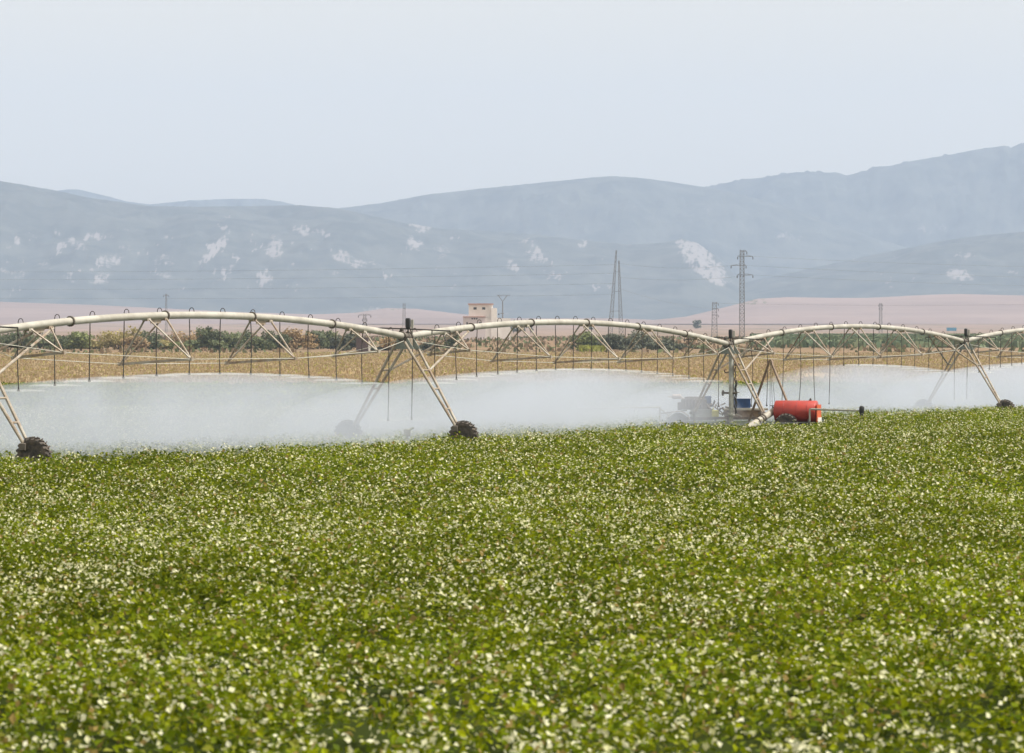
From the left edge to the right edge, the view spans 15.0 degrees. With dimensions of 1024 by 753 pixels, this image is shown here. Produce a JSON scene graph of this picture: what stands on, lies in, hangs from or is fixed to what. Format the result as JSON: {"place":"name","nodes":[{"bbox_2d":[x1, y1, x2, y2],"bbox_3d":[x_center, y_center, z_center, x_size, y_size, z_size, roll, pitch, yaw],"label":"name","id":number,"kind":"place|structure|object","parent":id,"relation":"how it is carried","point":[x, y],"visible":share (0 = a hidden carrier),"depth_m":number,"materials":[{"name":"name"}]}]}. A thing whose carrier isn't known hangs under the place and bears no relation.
{"place":"outdoors","nodes":[
{"label":"outdoors","id":0,"kind":"place"},
{"bbox_2d":[58,189,293,206],"bbox_3d":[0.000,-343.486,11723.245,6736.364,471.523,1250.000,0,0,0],"label":"mountain","id":1,"kind":"structure","parent":0,"point":[226,202],"depth_m":11805.96,"materials":[{"name":"grey stone"}]},
{"bbox_2d":[404,427,413,442],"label":"hydrant","id":2,"kind":"object","parent":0,"point":[407,432],"visible":0.83,"depth_m":148.90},
{"bbox_2d":[0,181,1023,319],"bbox_3d":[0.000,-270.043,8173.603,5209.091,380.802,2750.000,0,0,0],"label":"mountain","id":3,"kind":"structure","parent":0,"point":[186,258],"depth_m":7501.62,"materials":[{"name":"grey stone"}]},
{"bbox_2d":[0,323,1023,752],"bbox_3d":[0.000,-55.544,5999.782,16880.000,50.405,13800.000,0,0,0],"label":"ground","id":4,"kind":"structure","parent":0,"point":[364,731],"depth_m":43.86,"materials":[{"name":"brown soil"}]},
{"bbox_2d":[0,331,37,349],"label":"bushy tree","id":5,"kind":"object","parent":4,"relation":"on","point":[7,338],"visible":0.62,"depth_m":757.02,"materials":[{"name":"green plant"}]},
{"bbox_2d":[14,332,61,349],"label":"bushy tree","id":6,"kind":"object","parent":4,"relation":"on","point":[44,343],"visible":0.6,"depth_m":760.40,"materials":[{"name":"green plant"}]},
{"bbox_2d":[53,336,77,349],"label":"bushy tree","id":7,"kind":"object","parent":4,"relation":"on","point":[63,340],"visible":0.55,"depth_m":764.79,"materials":[{"name":"green plant"}]},
{"bbox_2d":[63,330,94,350],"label":"bushy tree","id":8,"kind":"object","parent":4,"relation":"on","point":[81,340],"visible":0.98,"depth_m":742.52,"materials":[{"name":"green plant"}]},
{"bbox_2d":[80,340,109,348],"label":"bushy tree","id":9,"kind":"object","parent":4,"relation":"on","point":[93,342],"visible":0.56,"depth_m":773.52,"materials":[{"name":"green plant"}]},
{"bbox_2d":[92,325,142,348],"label":"bushy tree","id":10,"kind":"object","parent":4,"relation":"on","point":[113,340],"visible":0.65,"depth_m":766.17,"materials":[{"name":"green plant"}]},
{"bbox_2d":[120,335,151,349],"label":"bushy tree","id":11,"kind":"object","parent":4,"relation":"on","point":[137,340],"visible":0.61,"depth_m":752.55,"materials":[{"name":"brown plant"}]},
{"bbox_2d":[138,329,162,348],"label":"bushy tree","id":12,"kind":"object","parent":4,"relation":"on","point":[152,339],"visible":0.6,"depth_m":766.83,"materials":[{"name":"green plant"}]},
{"bbox_2d":[147,340,172,348],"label":"bushy tree","id":13,"kind":"object","parent":4,"relation":"on","point":[165,343],"visible":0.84,"depth_m":768.97,"materials":[{"name":"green plant"}]},
{"bbox_2d":[163,294,168,332],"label":"power pylon","id":14,"kind":"object","parent":4,"relation":"on","point":[165,295],"visible":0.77,"depth_m":1899.44,"materials":[{"name":"metal"}]},
{"bbox_2d":[168,341,192,349],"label":"bushy tree","id":15,"kind":"object","parent":4,"relation":"on","point":[172,345],"visible":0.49,"depth_m":761.94,"materials":[{"name":"green plant"}]},
{"bbox_2d":[168,330,215,348],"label":"bushy tree","id":16,"kind":"object","parent":4,"relation":"on","point":[193,337],"visible":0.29,"depth_m":772.86,"materials":[{"name":"brown plant"}]},
{"bbox_2d":[184,339,207,348],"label":"bushy tree","id":17,"kind":"object","parent":4,"relation":"on","point":[195,344],"visible":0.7,"depth_m":766.53,"materials":[{"name":"green plant"}]},
{"bbox_2d":[193,326,225,347],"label":"bushy tree","id":18,"kind":"object","parent":4,"relation":"on","point":[207,333],"visible":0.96,"depth_m":747.36,"materials":[{"name":"green plant"}]},
{"bbox_2d":[207,339,229,350],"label":"bushy tree","id":19,"kind":"object","parent":4,"relation":"on","point":[214,344],"visible":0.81,"depth_m":745.69,"materials":[{"name":"green plant"}]},
{"bbox_2d":[208,330,249,349],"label":"bushy tree","id":20,"kind":"object","parent":4,"relation":"on","point":[231,340],"visible":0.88,"depth_m":748.29,"materials":[{"name":"green plant"}]},
{"bbox_2d":[231,329,260,348],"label":"bushy tree","id":21,"kind":"object","parent":4,"relation":"on","point":[247,335],"visible":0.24,"depth_m":760.28,"materials":[{"name":"green plant"}]},
{"bbox_2d":[249,336,277,349],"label":"bushy tree","id":22,"kind":"object","parent":4,"relation":"on","point":[261,342],"visible":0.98,"depth_m":748.96,"materials":[{"name":"green plant"}]},
{"bbox_2d":[261,330,293,349],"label":"bushy tree","id":23,"kind":"object","parent":4,"relation":"on","point":[284,336],"visible":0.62,"depth_m":750.90,"materials":[{"name":"green plant"}]},
{"bbox_2d":[282,327,320,348],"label":"bushy tree","id":24,"kind":"object","parent":4,"relation":"on","point":[296,335],"visible":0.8,"depth_m":766.39,"materials":[{"name":"brown plant"}]},
{"bbox_2d":[304,330,326,348],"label":"bushy tree","id":25,"kind":"object","parent":4,"relation":"on","point":[322,342],"visible":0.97,"depth_m":769.65,"materials":[{"name":"green plant"}]},
{"bbox_2d":[316,329,338,348],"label":"bushy tree","id":26,"kind":"object","parent":4,"relation":"on","point":[330,333],"visible":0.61,"depth_m":777.47,"materials":[{"name":"green plant"}]},
{"bbox_2d":[329,334,350,350],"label":"bushy tree","id":27,"kind":"object","parent":4,"relation":"on","point":[345,340],"visible":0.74,"depth_m":743.80,"materials":[{"name":"green plant"}]},
{"bbox_2d":[344,331,357,349],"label":"bushy tree","id":28,"kind":"object","parent":4,"relation":"on","point":[352,343],"visible":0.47,"depth_m":760.91,"materials":[{"name":"green plant"}]},
{"bbox_2d":[356,337,369,351],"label":"brown shed","id":29,"kind":"structure","parent":4,"relation":"on","point":[359,345],"depth_m":727.98,"materials":[{"name":"metal"}]},
{"bbox_2d":[358,314,370,334],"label":"power pylon","id":30,"kind":"object","parent":4,"relation":"on","point":[363,320],"visible":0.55,"depth_m":1399.43,"materials":[{"name":"metal"}]},
{"bbox_2d":[377,336,405,350],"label":"bushy tree","id":31,"kind":"object","parent":4,"relation":"on","point":[383,341],"visible":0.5,"depth_m":746.00,"materials":[{"name":"brown plant"}]},
{"bbox_2d":[402,306,405,331],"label":"power pylon","id":32,"kind":"object","parent":4,"relation":"on","point":[404,321],"visible":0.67,"depth_m":1799.19,"materials":[{"name":"metal"}]},
{"bbox_2d":[415,342,441,350],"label":"bushy tree","id":33,"kind":"object","parent":4,"relation":"on","point":[425,346],"visible":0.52,"depth_m":745.38,"materials":[{"name":"green plant"}]},
{"bbox_2d":[444,334,459,350],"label":"bushy tree","id":34,"kind":"object","parent":4,"relation":"on","point":[450,341],"visible":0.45,"depth_m":746.03,"materials":[{"name":"green plant"}]},
{"bbox_2d":[463,303,509,339],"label":"white building","id":35,"kind":"structure","parent":4,"relation":"on","point":[484,312],"depth_m":1120.83,"materials":[{"name":"white paint"}]},
{"bbox_2d":[0,380,1023,752],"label":"crop","id":36,"kind":"object","parent":4,"relation":"on","point":[426,526],"visible":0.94,"depth_m":59.83,"materials":[{"name":"green plant"}]},
{"bbox_2d":[0,351,1023,385],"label":"dry crop","id":37,"kind":"object","parent":4,"relation":"on","point":[36,371],"visible":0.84,"depth_m":477.76,"materials":[{"name":"plant"}]},
{"bbox_2d":[0,307,1023,466],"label":"irrigation machine","id":38,"kind":"object","parent":4,"relation":"on","point":[32,446],"visible":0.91,"depth_m":153.72,"materials":[{"name":"metal"}]},
{"bbox_2d":[746,405,773,426],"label":"delivery pipe","id":39,"kind":"object","parent":38,"relation":"attached to","point":[768,414],"visible":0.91,"depth_m":189.24,"materials":[{"name":"metal"}]},
{"bbox_2d":[0,335,1023,353],"bbox_3d":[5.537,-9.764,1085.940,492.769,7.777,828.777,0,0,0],"label":"scrub","id":40,"kind":"object","parent":4,"relation":"on","point":[526,345],"visible":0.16,"depth_m":773.66,"materials":[{"name":"green plant"}]},
{"bbox_2d":[567,332,583,348],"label":"bushy tree","id":41,"kind":"object","parent":4,"relation":"on","point":[575,342],"visible":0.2,"depth_m":762.05,"materials":[{"name":"green plant"}]},
{"bbox_2d":[577,331,600,345],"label":"bushy tree","id":42,"kind":"object","parent":4,"relation":"on","point":[585,337],"visible":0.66,"depth_m":753.38,"materials":[{"name":"green plant"}]},
{"bbox_2d":[576,345,605,351],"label":"yellow weeds","id":43,"kind":"object","parent":4,"relation":"on","point":[586,348],"visible":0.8,"depth_m":726.14,"materials":[{"name":"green plant"}]},
{"bbox_2d":[597,333,629,350],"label":"bushy tree","id":44,"kind":"object","parent":4,"relation":"on","point":[615,339],"visible":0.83,"depth_m":746.66,"materials":[{"name":"green plant"}]},
{"bbox_2d":[609,250,622,335],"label":"power pylon","id":45,"kind":"object","parent":4,"relation":"on","point":[614,291],"visible":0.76,"depth_m":1299.47,"materials":[{"name":"metal"}]},
{"bbox_2d":[0,273,609,279],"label":"power cable","id":46,"kind":"object","parent":45,"relation":"attached to","point":[259,278],"visible":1,"depth_m":1559.90,"materials":[{"name":"metal"}]},
{"bbox_2d":[576,403,669,425],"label":"side boom","id":47,"kind":"object","parent":4,"relation":"on","point":[578,407],"visible":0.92,"depth_m":188.92,"materials":[{"name":"white paint"}]},
{"bbox_2d":[618,336,641,349],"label":"bushy tree","id":48,"kind":"object","parent":4,"relation":"on","point":[627,341],"visible":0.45,"depth_m":755.53,"materials":[{"name":"green plant"}]},
{"bbox_2d":[628,329,656,349],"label":"bushy tree","id":49,"kind":"object","parent":4,"relation":"on","point":[644,340],"visible":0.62,"depth_m":764.46,"materials":[{"name":"green plant"}]},
{"bbox_2d":[646,337,677,349],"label":"bushy tree","id":50,"kind":"object","parent":4,"relation":"on","point":[664,341],"visible":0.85,"depth_m":753.14,"materials":[{"name":"green plant"}]},
{"bbox_2d":[662,343,687,349],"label":"bushy tree","id":51,"kind":"object","parent":4,"relation":"on","point":[679,346],"visible":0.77,"depth_m":750.01,"materials":[{"name":"green plant"}]},
{"bbox_2d":[693,320,701,327],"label":"distant tree","id":52,"kind":"object","parent":4,"relation":"on","point":[696,323],"visible":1,"depth_m":2599.06,"materials":[{"name":"green plant"}]},
{"bbox_2d":[689,345,707,348],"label":"bushy tree","id":53,"kind":"object","parent":4,"relation":"on","point":[697,346],"visible":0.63,"depth_m":778.06,"materials":[{"name":"green plant"}]},
{"bbox_2d":[661,394,756,426],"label":"pump engine cart","id":54,"kind":"object","parent":4,"relation":"on","point":[706,411],"visible":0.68,"depth_m":192.09,"materials":[{"name":"paint"}]},
{"bbox_2d":[711,302,718,335],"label":"power pylon","id":55,"kind":"object","parent":4,"relation":"on","point":[714,317],"visible":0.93,"depth_m":1499.07,"materials":[{"name":"metal"}]},
{"bbox_2d":[731,250,752,337],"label":"power pylon","id":56,"kind":"object","parent":4,"relation":"on","point":[740,256],"visible":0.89,"depth_m":1149.21,"materials":[{"name":"metal"}]},
{"bbox_2d":[746,265,1005,276],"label":"power cable","id":57,"kind":"object","parent":56,"relation":"attached to","point":[865,271],"visible":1,"depth_m":1204.99,"materials":[{"name":"metal"}]},
{"bbox_2d":[722,408,767,424],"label":"flatbed cart","id":58,"kind":"object","parent":4,"relation":"on","point":[743,412],"visible":0.53,"depth_m":192.58,"materials":[{"name":"metal"}]},
{"bbox_2d":[733,398,750,407],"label":"generator box","id":59,"kind":"object","parent":58,"relation":"on","point":[743,402],"visible":0.82,"depth_m":192.75,"materials":[{"name":"blue paint"}]},
{"bbox_2d":[747,359,787,422],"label":"hoist frame","id":60,"kind":"object","parent":4,"relation":"on","point":[762,381],"visible":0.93,"depth_m":191.50,"materials":[{"name":"metal"}]},
{"bbox_2d":[773,398,821,424],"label":"tank trailer","id":61,"kind":"object","parent":4,"relation":"on","point":[796,411],"visible":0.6,"depth_m":189.42,"materials":[{"name":"red paint"}]},
{"bbox_2d":[811,406,863,422],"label":"hose stand","id":62,"kind":"object","parent":4,"relation":"on","point":[861,410],"visible":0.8,"depth_m":188.19,"materials":[{"name":"metal"}]},
{"bbox_2d":[878,303,882,332],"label":"power pylon","id":63,"kind":"object","parent":4,"relation":"on","point":[879,306],"visible":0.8,"depth_m":1899.26,"materials":[{"name":"metal"}]},
{"bbox_2d":[947,328,956,330],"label":"blue sign","id":64,"kind":"object","parent":4,"relation":"on","point":[951,329],"visible":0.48,"depth_m":1499.87,"materials":[{"name":"metal"}]},
{"bbox_2d":[0,294,1023,323],"bbox_3d":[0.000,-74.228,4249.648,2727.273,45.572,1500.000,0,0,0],"label":"hills","id":65,"kind":"structure","parent":0,"point":[960,309],"depth_m":3700.15,"materials":[{"name":"beige soil"}]},
{"bbox_2d":[0,0,1023,207],"label":"sky","id":66,"kind":"structure","parent":0,"point":[318,103],"materials":[{"name":"white"}]},
{"bbox_2d":[341,176,906,281],"bbox_3d":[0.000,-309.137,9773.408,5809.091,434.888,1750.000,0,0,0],"label":"mountain","id":67,"kind":"structure","parent":0,"point":[724,227],"depth_m":9658.31,"materials":[{"name":"grey stone"}]},
{"bbox_2d":[705,143,1023,247],"bbox_3d":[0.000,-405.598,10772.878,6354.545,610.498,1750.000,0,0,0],"label":"mountain","id":68,"kind":"structure","parent":0,"point":[966,194],"depth_m":10659.67,"materials":[{"name":"grey stone"}]},
{"bbox_2d":[749,333,1023,347],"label":"green field","id":69,"kind":"structure","parent":0,"point":[836,338],"depth_m":811.13,"materials":[{"name":"green plant"}]}
]}

